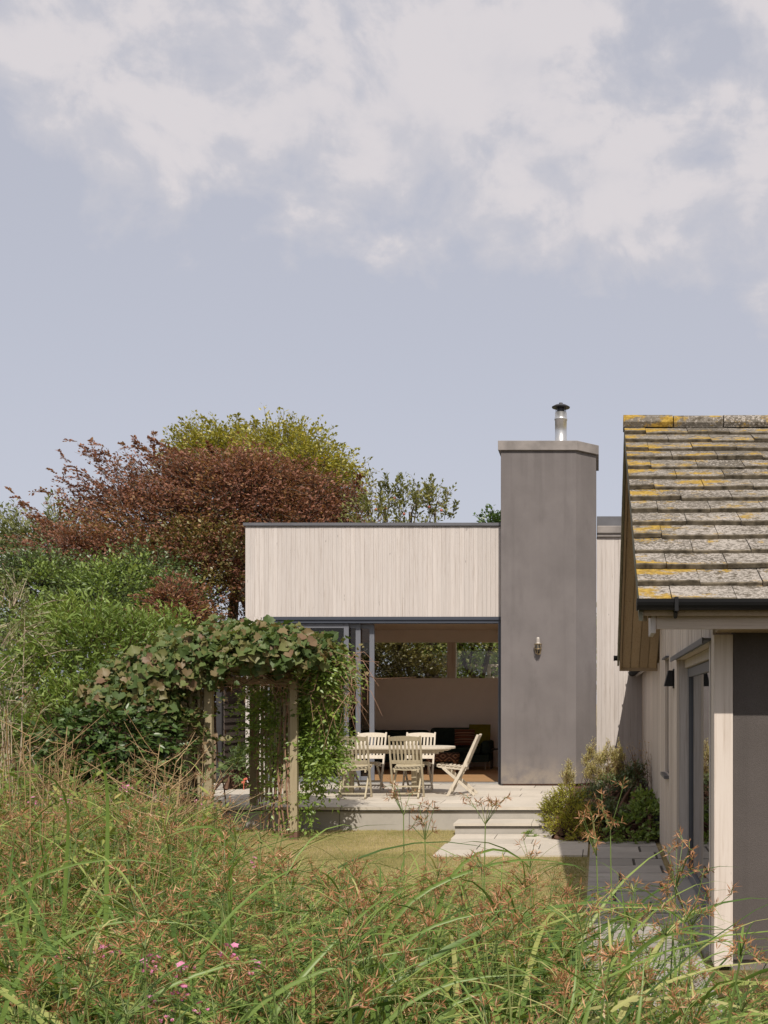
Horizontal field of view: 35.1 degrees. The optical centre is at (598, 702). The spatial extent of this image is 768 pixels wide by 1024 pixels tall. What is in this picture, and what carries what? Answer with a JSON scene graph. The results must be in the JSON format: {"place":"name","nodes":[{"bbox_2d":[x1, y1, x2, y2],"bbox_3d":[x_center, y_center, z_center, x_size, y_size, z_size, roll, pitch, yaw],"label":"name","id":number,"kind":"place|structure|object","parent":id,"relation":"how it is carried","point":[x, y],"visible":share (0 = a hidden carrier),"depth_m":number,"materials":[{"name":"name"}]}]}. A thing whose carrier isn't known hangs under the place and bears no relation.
{"place":"outdoors","nodes":[
{"label":"outdoors","id":0,"kind":"place"},
{"bbox_2d":[0,704,767,1023],"bbox_3d":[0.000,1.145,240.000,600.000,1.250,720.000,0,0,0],"label":"lawn","id":1,"kind":"structure","parent":0,"point":[726,970],"depth_m":12.70,"materials":[{"name":"plant"}]},
{"bbox_2d":[0,603,48,689],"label":"boundary tree","id":2,"kind":"object","parent":1,"relation":"on","point":[8,630],"visible":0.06,"depth_m":44.16,"materials":[{"name":"green plant"}]},
{"bbox_2d":[5,771,69,1018],"bbox_3d":[-1.628,0.957,3.443,0.070,1.527,0.295,0,0,6],"label":"sedge leaf","id":3,"kind":"object","parent":1,"relation":"on","point":[64,910],"visible":0.67,"depth_m":3.58,"materials":[{"name":"plant"}]},
{"bbox_2d":[17,840,58,1023],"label":"sedge leaf","id":4,"kind":"object","parent":1,"relation":"on","point":[23,944],"visible":0.79,"depth_m":2.99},
{"bbox_2d":[0,563,76,824],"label":"straggly bush","id":5,"kind":"object","parent":1,"relation":"on","point":[14,629],"visible":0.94,"depth_m":9.43,"materials":[{"name":"green plant"}]},
{"bbox_2d":[0,489,93,716],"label":"grey willow","id":6,"kind":"object","parent":1,"relation":"on","point":[15,525],"visible":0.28,"depth_m":32.41,"materials":[{"name":"green plant"}]},
{"bbox_2d":[67,749,108,1023],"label":"sedge leaf","id":7,"kind":"object","parent":1,"relation":"on","point":[106,888],"visible":0.69,"depth_m":3.69,"materials":[{"name":"plant"}]},
{"bbox_2d":[0,859,177,900],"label":"sedge leaf","id":8,"kind":"object","parent":1,"relation":"on","point":[6,893],"visible":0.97,"depth_m":3.24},
{"bbox_2d":[0,920,203,1023],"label":"sedge leaf","id":9,"kind":"object","parent":1,"relation":"on","point":[11,992],"visible":0.72,"depth_m":2.62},
{"bbox_2d":[0,580,207,801],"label":"willow shrub","id":10,"kind":"object","parent":1,"relation":"on","point":[111,623],"visible":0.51,"depth_m":15.90,"materials":[{"name":"green plant"}]},
{"bbox_2d":[10,694,199,839],"bbox_3d":[-5.404,0.822,13.273,1.714,1.840,2.110,0,0,37],"label":"laurel","id":11,"kind":"object","parent":1,"relation":"on","point":[105,740],"visible":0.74,"depth_m":12.96,"materials":[{"name":"green plant"}]},
{"bbox_2d":[0,533,226,780],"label":"holly tree","id":12,"kind":"object","parent":1,"relation":"on","point":[73,576],"visible":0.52,"depth_m":25.20,"materials":[{"name":"green plant"}]},
{"bbox_2d":[0,659,300,998],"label":"wild undergrowth","id":13,"kind":"object","parent":1,"relation":"on","point":[27,786],"visible":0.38,"depth_m":5.89,"materials":[{"name":"plant"}]},
{"bbox_2d":[123,567,226,646],"bbox_3d":[-8.527,-0.467,23.980,2.228,4.583,2.008,0,0,0],"label":"copper shrub","id":14,"kind":"object","parent":1,"relation":"on","point":[158,592],"visible":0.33,"depth_m":23.76,"materials":[{"name":"brown plant"}]},
{"bbox_2d":[124,686,244,781],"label":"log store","id":15,"kind":"structure","parent":1,"relation":"on","point":[224,722],"depth_m":21.22,"materials":[{"name":"wood"}]},
{"bbox_2d":[0,430,381,708],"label":"copper beech","id":16,"kind":"object","parent":1,"relation":"on","point":[203,537],"visible":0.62,"depth_m":28.78,"materials":[{"name":"brown plant"}]},
{"bbox_2d":[155,826,232,1022],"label":"sedge leaf","id":17,"kind":"object","parent":1,"relation":"on","point":[229,900],"visible":0.6,"depth_m":3.28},
{"bbox_2d":[118,957,306,1023],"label":"sedge leaf","id":18,"kind":"object","parent":1,"relation":"on","point":[160,992],"visible":0.78,"depth_m":2.47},
{"bbox_2d":[170,664,309,840],"bbox_3d":[-4.724,0.641,15.172,1.530,2.258,1.935,0,0,-32],"label":"pergola","id":19,"kind":"object","parent":1,"relation":"on","point":[207,697],"visible":0.25,"depth_m":14.75,"materials":[{"name":"wood"}]},
{"bbox_2d":[73,613,411,830],"bbox_3d":[-4.452,0.283,14.442,3.199,2.879,3.188,0,0,22],"label":"grape vine","id":20,"kind":"object","parent":1,"relation":"on","point":[268,645],"visible":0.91,"depth_m":13.98,"materials":[{"name":"green plant"}]},
{"bbox_2d":[187,866,321,1022],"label":"sedge leaf","id":21,"kind":"object","parent":1,"relation":"on","point":[225,922],"visible":0.76,"depth_m":2.94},
{"bbox_2d":[148,403,383,609],"bbox_3d":[-9.021,-3.949,34.516,9.664,9.474,6.124,0,0,40],"label":"beech tree","id":22,"kind":"object","parent":1,"relation":"on","point":[296,440],"visible":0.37,"depth_m":32.11,"materials":[{"name":"green plant"}]},
{"bbox_2d":[13,793,571,830],"bbox_3d":[-4.325,1.607,18.215,7.750,0.325,4.670,0,0,0],"label":"patio riser","id":23,"kind":"object","parent":1,"relation":"on","point":[381,820],"visible":0.24,"depth_m":15.88,"materials":[{"name":"concrete"}]},
{"bbox_2d":[7,783,568,810],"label":"patio","id":24,"kind":"structure","parent":23,"relation":"on","point":[527,798],"depth_m":17.10,"materials":[{"name":"stone"}]},
{"bbox_2d":[214,741,264,789],"bbox_3d":[-5.894,1.091,19.343,0.850,0.940,0.918,0,0,-16],"label":"spurge","id":25,"kind":"object","parent":24,"relation":"on","point":[233,780],"visible":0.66,"depth_m":19.23,"materials":[{"name":"green plant"}]},
{"bbox_2d":[336,736,372,798],"bbox_3d":[-3.599,0.937,17.339,0.475,0.927,0.646,0,0,-2],"label":"folding chair","id":26,"kind":"object","parent":24,"relation":"on","point":[364,764],"visible":0.65,"depth_m":17.19,"materials":[{"name":"brown wood"}]},
{"bbox_2d":[354,732,386,791],"bbox_3d":[-3.679,0.937,18.781,0.475,0.927,0.646,0,0,2],"label":"folding chair","id":27,"kind":"object","parent":24,"relation":"on","point":[376,756],"visible":0.55,"depth_m":18.91,"materials":[{"name":"brown wood"}]},
{"bbox_2d":[310,745,455,794],"bbox_3d":[-3.328,1.032,18.070,2.245,0.733,0.940,0,0,0],"label":"garden table","id":28,"kind":"object","parent":24,"relation":"on","point":[426,749],"visible":0.51,"depth_m":17.80,"materials":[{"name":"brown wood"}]},
{"bbox_2d":[388,736,424,798],"bbox_3d":[-2.830,0.937,17.379,0.475,0.927,0.646,0,0,-1],"label":"folding chair","id":29,"kind":"object","parent":24,"relation":"on","point":[410,764],"visible":0.95,"depth_m":17.21,"materials":[{"name":"brown wood"}]},
{"bbox_2d":[402,732,435,790],"bbox_3d":[-2.880,0.937,18.781,0.475,0.927,0.646,0,0,0],"label":"folding chair","id":30,"kind":"object","parent":24,"relation":"on","point":[427,756],"visible":0.52,"depth_m":18.91,"materials":[{"name":"brown wood"}]},
{"bbox_2d":[437,734,481,795],"bbox_3d":[-2.119,0.937,17.930,0.646,0.927,0.475,0,0,0],"label":"folding chair","id":31,"kind":"object","parent":24,"relation":"on","point":[459,775],"visible":1,"depth_m":17.75,"materials":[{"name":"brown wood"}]},
{"bbox_2d":[221,645,380,840],"bbox_3d":[-3.930,0.492,15.434,3.073,2.577,1.396,0,0,44],"label":"climbing jasmine","id":32,"kind":"object","parent":1,"relation":"on","point":[327,718],"visible":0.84,"depth_m":15.00,"materials":[{"name":"green plant"}]},
{"bbox_2d":[266,890,395,1023],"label":"sedge leaf","id":33,"kind":"object","parent":1,"relation":"on","point":[310,966],"visible":0.75,"depth_m":2.60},
{"bbox_2d":[238,947,433,1023],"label":"sedge leaf","id":34,"kind":"object","parent":1,"relation":"on","point":[251,1012],"visible":0.79,"depth_m":2.43,"materials":[{"name":"plant"}]},
{"bbox_2d":[0,757,767,1023],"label":"tall sedge","id":35,"kind":"object","parent":1,"relation":"on","point":[512,934],"visible":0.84,"depth_m":3.31,"materials":[{"name":"plant"}]},
{"bbox_2d":[0,772,767,1023],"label":"meadow undergrowth","id":36,"kind":"object","parent":1,"relation":"on","point":[216,918],"visible":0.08,"depth_m":4.01,"materials":[{"name":"green plant"}]},
{"bbox_2d":[55,950,69,1023],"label":"pink flower","id":37,"kind":"object","parent":36,"relation":"on","point":[60,985],"visible":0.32,"depth_m":2.66,"materials":[{"name":"green plant"}]},
{"bbox_2d":[66,944,105,1023],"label":"pink flower","id":38,"kind":"object","parent":36,"relation":"on","point":[102,946],"visible":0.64,"depth_m":2.81,"materials":[{"name":"green plant"}]},
{"bbox_2d":[116,953,156,1023],"bbox_3d":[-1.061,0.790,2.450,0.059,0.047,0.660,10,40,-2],"label":"pink flower","id":39,"kind":"object","parent":36,"relation":"on","point":[150,954],"visible":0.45,"depth_m":2.67,"materials":[{"name":"green plant"}]},
{"bbox_2d":[114,955,160,1023],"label":"pink flower","id":40,"kind":"object","parent":36,"relation":"on","point":[158,956],"visible":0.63,"depth_m":2.69,"materials":[{"name":"green plant"}]},
{"bbox_2d":[105,946,181,1023],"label":"pink flower","id":41,"kind":"object","parent":36,"relation":"on","point":[137,977],"visible":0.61,"depth_m":2.82,"materials":[{"name":"green plant"}]},
{"bbox_2d":[139,958,160,1023],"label":"pink flower","id":42,"kind":"object","parent":36,"relation":"on","point":[150,983],"visible":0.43,"depth_m":2.61,"materials":[{"name":"green plant"}]},
{"bbox_2d":[172,983,184,1023],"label":"pink flower","id":43,"kind":"object","parent":36,"relation":"on","point":[177,992],"visible":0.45,"depth_m":2.48,"materials":[{"name":"green plant"}]},
{"bbox_2d":[162,959,195,1018],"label":"pink flower","id":44,"kind":"object","parent":36,"relation":"on","point":[177,985],"visible":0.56,"depth_m":2.68,"materials":[{"name":"green plant"}]},
{"bbox_2d":[171,984,188,1023],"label":"pink flower","id":45,"kind":"object","parent":36,"relation":"on","point":[183,986],"visible":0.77,"depth_m":2.50,"materials":[{"name":"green plant"}]},
{"bbox_2d":[174,961,194,1023],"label":"pink flower","id":46,"kind":"object","parent":36,"relation":"on","point":[180,963],"visible":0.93,"depth_m":2.61,"materials":[{"name":"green plant"}]},
{"bbox_2d":[199,943,235,1023],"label":"pink flower","id":47,"kind":"object","parent":36,"relation":"on","point":[227,945],"visible":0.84,"depth_m":2.87,"materials":[{"name":"green plant"}]},
{"bbox_2d":[224,942,239,1023],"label":"pink flower","id":48,"kind":"object","parent":36,"relation":"on","point":[234,944],"visible":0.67,"depth_m":2.90,"materials":[{"name":"green plant"}]},
{"bbox_2d":[235,959,260,1023],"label":"pink flower","id":49,"kind":"object","parent":36,"relation":"on","point":[251,974],"visible":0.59,"depth_m":2.61,"materials":[{"name":"green plant"}]},
{"bbox_2d":[333,464,459,677],"bbox_3d":[-4.917,-2.438,28.571,3.164,6.555,3.300,0,0,0],"label":"apple tree","id":50,"kind":"object","parent":1,"relation":"on","point":[426,489],"visible":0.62,"depth_m":28.13,"materials":[{"name":"green plant"}]},
{"bbox_2d":[382,777,420,948],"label":"sedge flower","id":51,"kind":"object","parent":1,"relation":"on","point":[395,795],"visible":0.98,"depth_m":5.20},
{"bbox_2d":[362,643,477,677],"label":"hedge shrub","id":52,"kind":"object","parent":1,"relation":"on","point":[414,655],"visible":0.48,"depth_m":27.99,"materials":[{"name":"green plant"}]},
{"bbox_2d":[406,798,440,940],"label":"sedge flower","id":53,"kind":"object","parent":1,"relation":"on","point":[423,824],"visible":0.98,"depth_m":4.39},
{"bbox_2d":[362,664,497,677],"bbox_3d":[-4.383,-0.155,31.480,4.473,1.750,0.120,0,0,0],"label":"rail fence","id":54,"kind":"object","parent":1,"relation":"on","point":[489,670],"visible":0.02,"depth_m":31.42,"materials":[{"name":"brown wood"}]},
{"bbox_2d":[363,643,497,677],"bbox_3d":[-4.378,-1.568,29.452,4.556,4.670,3.336,0,0,0],"label":"garden tree","id":55,"kind":"object","parent":1,"relation":"on","point":[440,646],"visible":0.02,"depth_m":29.36,"materials":[{"name":"green plant"}]},
{"bbox_2d":[373,907,526,1023],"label":"sedge leaf","id":56,"kind":"object","parent":1,"relation":"on","point":[410,939],"visible":0.72,"depth_m":2.92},
{"bbox_2d":[423,643,497,677],"bbox_3d":[-3.070,-1.788,30.804,5.331,5.022,3.572,0,0,0],"label":"garden tree","id":57,"kind":"object","parent":1,"relation":"on","point":[471,653],"visible":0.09,"depth_m":30.85,"materials":[{"name":"green plant"}]},
{"bbox_2d":[383,974,542,1023],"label":"sedge leaf","id":58,"kind":"object","parent":1,"relation":"on","point":[395,1014],"visible":0.97,"depth_m":2.34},
{"bbox_2d":[370,859,569,1019],"bbox_3d":[-0.372,1.091,3.417,0.692,1.259,0.031,0,0,-29],"label":"sedge leaf","id":59,"kind":"object","parent":1,"relation":"on","point":[410,902],"visible":0.69,"depth_m":3.35,"materials":[{"name":"plant"}]},
{"bbox_2d":[363,643,596,675],"bbox_3d":[-4.387,-1.589,35.589,9.076,4.948,5.216,0,0,0],"label":"hedge tree","id":60,"kind":"object","parent":1,"relation":"on","point":[457,659],"visible":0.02,"depth_m":34.45,"materials":[{"name":"green plant"}]},
{"bbox_2d":[429,848,531,1013],"bbox_3d":[-0.375,1.085,3.637,0.353,1.270,0.036,0,0,-26],"label":"sedge leaf","id":61,"kind":"object","parent":1,"relation":"on","point":[456,871],"visible":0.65,"depth_m":3.60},
{"bbox_2d":[458,791,514,966],"bbox_3d":[-0.433,1.028,4.599,0.293,1.385,0.133,0,0,44],"label":"sedge flower","id":62,"kind":"object","parent":1,"relation":"on","point":[491,802],"visible":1,"depth_m":4.60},
{"bbox_2d":[473,504,500,674],"bbox_3d":[-3.071,-3.050,39.957,3.312,7.570,2.768,0,0,-24],"label":"evergreen tree","id":63,"kind":"object","parent":1,"relation":"on","point":[494,517],"visible":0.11,"depth_m":39.75,"materials":[{"name":"green plant"}]},
{"bbox_2d":[435,990,541,1023],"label":"sedge leaf","id":64,"kind":"object","parent":1,"relation":"on","point":[443,1014],"visible":0.86,"depth_m":2.43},
{"bbox_2d":[414,643,596,675],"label":"hedge shrub","id":65,"kind":"object","parent":1,"relation":"on","point":[477,670],"visible":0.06,"depth_m":32.59,"materials":[{"name":"green plant"}]},
{"bbox_2d":[455,828,557,834],"bbox_3d":[-1.145,1.684,15.570,1.450,0.172,0.560,0,0,0],"label":"step riser","id":66,"kind":"object","parent":1,"relation":"on","point":[497,831],"visible":0.29,"depth_m":15.29,"materials":[{"name":"concrete"}]},
{"bbox_2d":[453,819,563,827],"bbox_3d":[-1.155,1.588,15.560,1.464,0.055,0.614,0,0,0],"label":"step","id":67,"kind":"object","parent":66,"relation":"on","point":[498,823],"visible":0.67,"depth_m":15.27,"materials":[{"name":"stone"}]},
{"bbox_2d":[433,834,587,856],"bbox_3d":[-0.993,1.743,14.210,1.724,0.094,2.109,0,0,0],"label":"landing","id":68,"kind":"object","parent":1,"relation":"on","point":[573,848],"visible":0.68,"depth_m":13.94,"materials":[{"name":"concrete"}]},
{"bbox_2d":[521,829,539,836],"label":"weed","id":69,"kind":"object","parent":68,"relation":"on","point":[528,832],"visible":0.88,"depth_m":14.97,"materials":[{"name":"green plant"}]},
{"bbox_2d":[567,953,576,1023],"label":"sedge leaf","id":70,"kind":"object","parent":1,"relation":"on","point":[573,993],"visible":0.85,"depth_m":2.33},
{"bbox_2d":[572,800,605,1002],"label":"sedge flower","id":71,"kind":"object","parent":1,"relation":"on","point":[589,837],"visible":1,"depth_m":3.79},
{"bbox_2d":[596,602,596,691],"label":"boundary tree","id":72,"kind":"object","parent":1,"relation":"on","point":[596,646],"depth_m":42.83,"materials":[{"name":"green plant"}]},
{"bbox_2d":[582,941,612,1023],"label":"sedge leaf","id":73,"kind":"object","parent":1,"relation":"on","point":[585,1018],"visible":0.75,"depth_m":2.33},
{"bbox_2d":[594,777,628,1001],"bbox_3d":[0.022,0.987,4.237,0.134,1.466,0.205,0,0,-18],"label":"sedge flower","id":74,"kind":"object","parent":1,"relation":"on","point":[606,818],"visible":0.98,"depth_m":4.20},
{"bbox_2d":[574,792,658,842],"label":"planting bed soil","id":75,"kind":"structure","parent":1,"relation":"on","point":[612,831],"depth_m":14.90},
{"bbox_2d":[559,758,581,803],"bbox_3d":[-0.476,1.204,17.081,0.750,0.840,0.632,0,0,38],"label":"fleabane","id":76,"kind":"object","parent":75,"relation":"on","point":[567,776],"visible":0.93,"depth_m":16.98,"materials":[{"name":"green plant"}]},
{"bbox_2d":[535,780,606,842],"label":"golden shrub","id":77,"kind":"object","parent":75,"relation":"on","point":[565,815],"visible":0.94,"depth_m":14.89,"materials":[{"name":"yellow plant"}]},
{"bbox_2d":[580,736,618,805],"bbox_3d":[-0.023,1.064,17.905,0.772,1.121,0.588,0,0,0],"label":"fleabane","id":78,"kind":"object","parent":75,"relation":"on","point":[590,770],"visible":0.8,"depth_m":17.90,"materials":[{"name":"green plant"}]},
{"bbox_2d":[593,737,621,807],"bbox_3d":[0.133,1.065,17.670,0.512,1.115,0.545,0,0,26],"label":"fleabane","id":79,"kind":"object","parent":75,"relation":"on","point":[607,768],"visible":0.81,"depth_m":17.66,"materials":[{"name":"green plant"}]},
{"bbox_2d":[569,758,649,828],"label":"bed perennial","id":80,"kind":"object","parent":75,"relation":"on","point":[610,806],"visible":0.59,"depth_m":16.81,"materials":[{"name":"green plant"}]},
{"bbox_2d":[607,738,635,807],"bbox_3d":[0.375,1.064,17.855,0.635,1.120,0.478,0,0,-24],"label":"fleabane","id":81,"kind":"object","parent":75,"relation":"on","point":[621,757],"visible":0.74,"depth_m":17.74,"materials":[{"name":"green plant"}]},
{"bbox_2d":[585,784,659,843],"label":"shrub","id":82,"kind":"object","parent":75,"relation":"on","point":[640,809],"visible":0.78,"depth_m":14.80,"materials":[{"name":"green plant"}]},
{"bbox_2d":[601,741,652,804],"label":"dry stems","id":83,"kind":"object","parent":75,"relation":"on","point":[635,767],"visible":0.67,"depth_m":17.40,"materials":[{"name":"plant"}]},
{"bbox_2d":[617,876,628,1023],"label":"sedge leaf","id":84,"kind":"object","parent":1,"relation":"on","point":[626,991],"visible":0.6,"depth_m":3.40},
{"bbox_2d":[636,956,643,1023],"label":"sedge leaf","id":85,"kind":"object","parent":1,"relation":"on","point":[639,1008],"visible":0.78,"depth_m":2.44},
{"bbox_2d":[628,660,659,828],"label":"link building","id":86,"kind":"structure","parent":1,"relation":"on","point":[651,707],"depth_m":17.41,"materials":[{"name":"white"}]},
{"bbox_2d":[619,907,705,1011],"bbox_3d":[0.172,1.145,3.295,0.249,1.150,0.044,0,0,-12],"label":"sedge leaf","id":87,"kind":"object","parent":1,"relation":"on","point":[630,929],"visible":0.55,"depth_m":3.30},
{"bbox_2d":[663,825,700,1018],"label":"sedge flower","id":88,"kind":"object","parent":1,"relation":"on","point":[680,873],"visible":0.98,"depth_m":3.40,"materials":[{"name":"plant"}]},
{"bbox_2d":[612,931,766,1023],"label":"sedge leaf","id":89,"kind":"object","parent":1,"relation":"on","point":[641,948],"visible":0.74,"depth_m":2.87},
{"bbox_2d":[614,415,767,969],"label":"bungalow","id":90,"kind":"object","parent":1,"relation":"on","point":[693,597],"visible":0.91,"depth_m":8.21,"materials":[{"name":"concrete"}]},
{"bbox_2d":[660,656,668,778],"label":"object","id":91,"kind":"structure","parent":90,"relation":"in","point":[663,774],"depth_m":13.18,"materials":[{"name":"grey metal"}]},
{"bbox_2d":[664,669,673,687],"bbox_3d":[0.690,-0.240,11.620,0.098,0.190,0.180,0,0,0],"label":"wall lamp","id":92,"kind":"object","parent":90,"relation":"attached to","point":[669,680],"visible":1,"depth_m":11.54,"materials":[{"name":"black plastic"}]},
{"bbox_2d":[688,661,708,917],"bbox_3d":[0.870,0.667,9.939,0.059,1.985,2.518,0,0,0],"label":"side door","id":93,"kind":"structure","parent":90,"relation":"in","point":[698,676],"depth_m":10.16,"materials":[{"name":"grey glass"}]},
{"bbox_2d":[652,863,739,1023],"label":"sedge flower","id":94,"kind":"object","parent":1,"relation":"on","point":[694,922],"visible":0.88,"depth_m":3.19,"materials":[{"name":"plant"}]},
{"bbox_2d":[687,970,731,1023],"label":"sedge leaf","id":95,"kind":"object","parent":1,"relation":"on","point":[729,1000],"visible":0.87,"depth_m":2.60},
{"bbox_2d":[0,0,767,703],"label":"sky","id":96,"kind":"structure","parent":0,"point":[426,230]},
{"bbox_2d":[214,828,586,941],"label":"lawn grass","id":97,"kind":"structure","parent":0,"point":[342,838],"depth_m":13.08,"materials":[{"name":"plant"}]},
{"bbox_2d":[243,402,642,791],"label":"timber house","id":98,"kind":"structure","parent":0,"point":[517,581],"depth_m":20.28,"materials":[{"name":"paint"}]},
{"bbox_2d":[268,624,348,781],"bbox_3d":[-5.036,-0.002,20.352,1.428,2.734,0.045,0,0,0],"label":"sliding door","id":99,"kind":"structure","parent":98,"relation":"in","point":[346,626],"depth_m":20.33,"materials":[{"name":"grey metal"}]},
{"bbox_2d":[273,624,360,779],"bbox_3d":[-4.886,-0.002,20.413,1.509,2.734,0.045,0,0,0],"label":"sliding door","id":100,"kind":"structure","parent":98,"relation":"in","point":[358,626],"depth_m":20.39,"materials":[{"name":"grey metal"}]},
{"bbox_2d":[282,624,374,779],"bbox_3d":[-4.722,-0.002,20.473,1.637,2.734,0.045,0,0,0],"label":"sliding door","id":101,"kind":"structure","parent":98,"relation":"in","point":[371,627],"depth_m":20.45,"materials":[{"name":"grey metal"}]},
{"bbox_2d":[334,728,493,769],"bbox_3d":[-3.880,0.958,24.865,3.240,0.860,0.970,0,0,0],"label":"sofa","id":102,"kind":"object","parent":98,"relation":"on","point":[446,736],"visible":0.4,"depth_m":25.05,"materials":[{"name":"brown fabric"}]},
{"bbox_2d":[455,729,474,745],"bbox_3d":[-2.818,0.728,24.720,0.420,0.360,0.160,0,-16,-6],"label":"cushion","id":103,"kind":"object","parent":102,"relation":"on","point":[464,737],"visible":0.94,"depth_m":24.66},
{"bbox_2d":[469,724,490,745],"bbox_3d":[-2.529,0.678,24.930,0.460,0.460,0.160,0,-13,3],"label":"cushion","id":104,"kind":"object","parent":102,"relation":"on","point":[484,730],"visible":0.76,"depth_m":24.89,"materials":[{"name":"green fabric"}]},
{"bbox_2d":[426,752,459,774],"bbox_3d":[-3.042,1.178,22.925,0.610,0.420,0.450,0,0,0],"label":"ottoman","id":105,"kind":"object","parent":98,"relation":"on","point":[454,757],"visible":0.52,"depth_m":22.70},
{"bbox_2d":[447,642,456,677],"bbox_3d":[-3.210,-0.930,25.689,0.180,0.776,0.202,0,0,0],"label":"ribbon window","id":106,"kind":"structure","parent":98,"relation":"in","point":[451,646],"depth_m":25.59,"materials":[{"name":"brown wood"}]},
{"bbox_2d":[490,748,497,768],"bbox_3d":[-2.167,1.173,24.900,0.240,0.430,0.400,0,0,0],"label":"side table","id":107,"kind":"object","parent":98,"relation":"on","point":[491,760],"visible":0.46,"depth_m":24.71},
{"bbox_2d":[534,637,541,654],"bbox_3d":[-1.026,-0.959,19.820,0.136,0.299,0.136,0,0,0],"label":"wall lamp","id":108,"kind":"object","parent":98,"relation":"attached to","point":[537,643],"visible":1,"depth_m":19.80,"materials":[{"name":"silver metal"}]},
{"bbox_2d":[584,841,721,1023],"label":"path","id":109,"kind":"structure","parent":0,"point":[628,857],"depth_m":11.11,"materials":[{"name":"grey stone"}]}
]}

